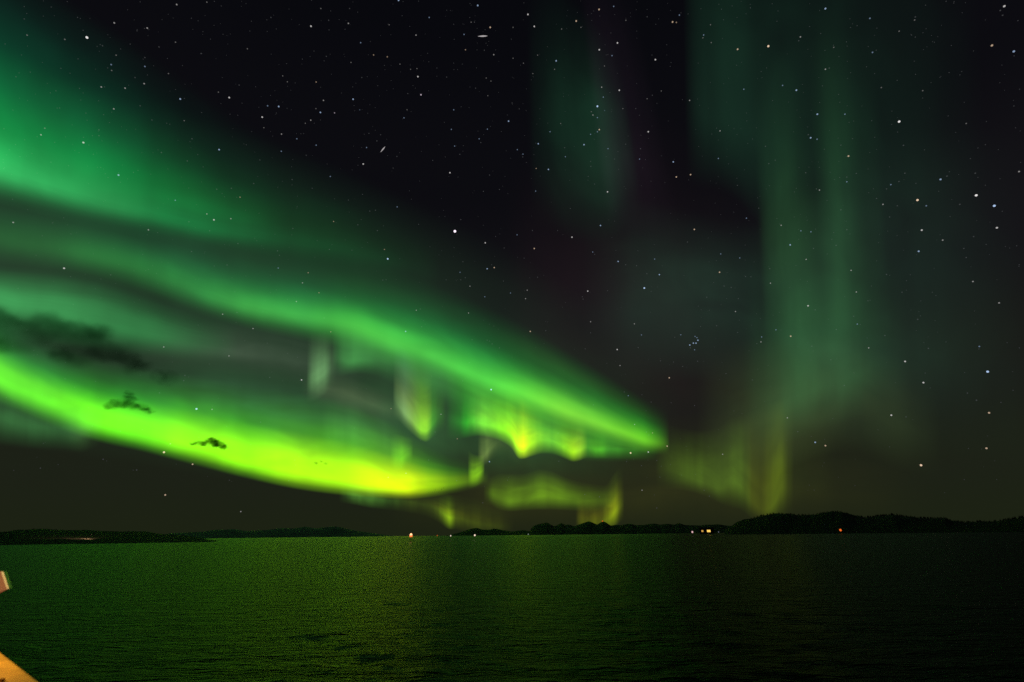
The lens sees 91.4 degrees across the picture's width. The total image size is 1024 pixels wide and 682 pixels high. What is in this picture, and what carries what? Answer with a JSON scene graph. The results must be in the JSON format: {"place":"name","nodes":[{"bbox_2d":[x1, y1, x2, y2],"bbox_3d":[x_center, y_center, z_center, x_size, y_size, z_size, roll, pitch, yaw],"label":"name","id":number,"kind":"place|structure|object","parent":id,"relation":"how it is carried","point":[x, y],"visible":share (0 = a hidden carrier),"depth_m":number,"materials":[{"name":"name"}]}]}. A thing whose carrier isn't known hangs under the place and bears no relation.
{"place":"outdoors","nodes":[
{"label":"outdoors","id":0,"kind":"place"},
{"bbox_2d":[0,529,215,544],"bbox_3d":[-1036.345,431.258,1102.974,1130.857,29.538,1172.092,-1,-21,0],"label":"shore land","id":1,"kind":"structure","parent":0,"point":[33,537],"depth_m":835.61,"materials":[{"name":"black plant"}]},
{"bbox_2d":[169,526,388,537],"bbox_3d":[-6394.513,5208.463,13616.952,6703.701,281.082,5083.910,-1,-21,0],"label":"hills","id":2,"kind":"structure","parent":0,"point":[334,531],"depth_m":12953.43,"materials":[{"name":"black"}]},
{"bbox_2d":[448,528,529,535],"bbox_3d":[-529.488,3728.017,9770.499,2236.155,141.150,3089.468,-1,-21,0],"label":"mountain ridge","id":3,"kind":"structure","parent":0,"point":[475,531],"depth_m":8913.64,"materials":[{"name":"black"}]},
{"bbox_2d":[0,532,1023,681],"bbox_3d":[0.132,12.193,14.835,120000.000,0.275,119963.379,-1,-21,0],"label":"sea","id":4,"kind":"structure","parent":0,"point":[852,607],"depth_m":43.27,"materials":[{"name":"green liquid"}]},
{"bbox_2d":[0,571,36,681],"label":"boat","id":5,"kind":"object","parent":4,"relation":"on","point":[10,671],"visible":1,"depth_m":2.07,"materials":[{"name":"paint"}]},
{"bbox_2d":[0,0,1023,535],"label":"sky","id":6,"kind":"structure","parent":0,"point":[544,431],"materials":[{"name":"green"}]},
{"bbox_2d":[3,0,1020,502],"bbox_3d":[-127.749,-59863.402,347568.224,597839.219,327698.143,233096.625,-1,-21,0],"label":"faint stars","id":7,"kind":"object","parent":6,"relation":"in","point":[531,178],"visible":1,"depth_m":340942.34,"materials":[{"name":"white"}]},
{"bbox_2d":[529,521,730,534],"bbox_3d":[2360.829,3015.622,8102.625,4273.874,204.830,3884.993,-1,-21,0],"label":"mountain ridge","id":8,"kind":"structure","parent":0,"point":[589,527],"depth_m":7302.51,"materials":[{"name":"black"}]},
{"bbox_2d":[699,528,714,533],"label":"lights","id":9,"kind":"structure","parent":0,"point":[706,530],"depth_m":1448.86},
{"bbox_2d":[724,511,1023,534],"bbox_3d":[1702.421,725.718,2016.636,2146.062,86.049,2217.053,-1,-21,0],"label":"hill","id":10,"kind":"structure","parent":0,"point":[830,522],"depth_m":1545.43,"materials":[{"name":"black"}]},
{"bbox_2d":[751,510,1022,521],"bbox_3d":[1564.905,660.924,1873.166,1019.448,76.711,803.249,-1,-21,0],"label":"wood","id":11,"kind":"object","parent":10,"relation":"on","point":[901,515],"visible":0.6,"depth_m":1966.32,"materials":[{"name":"black plant"}]}
]}

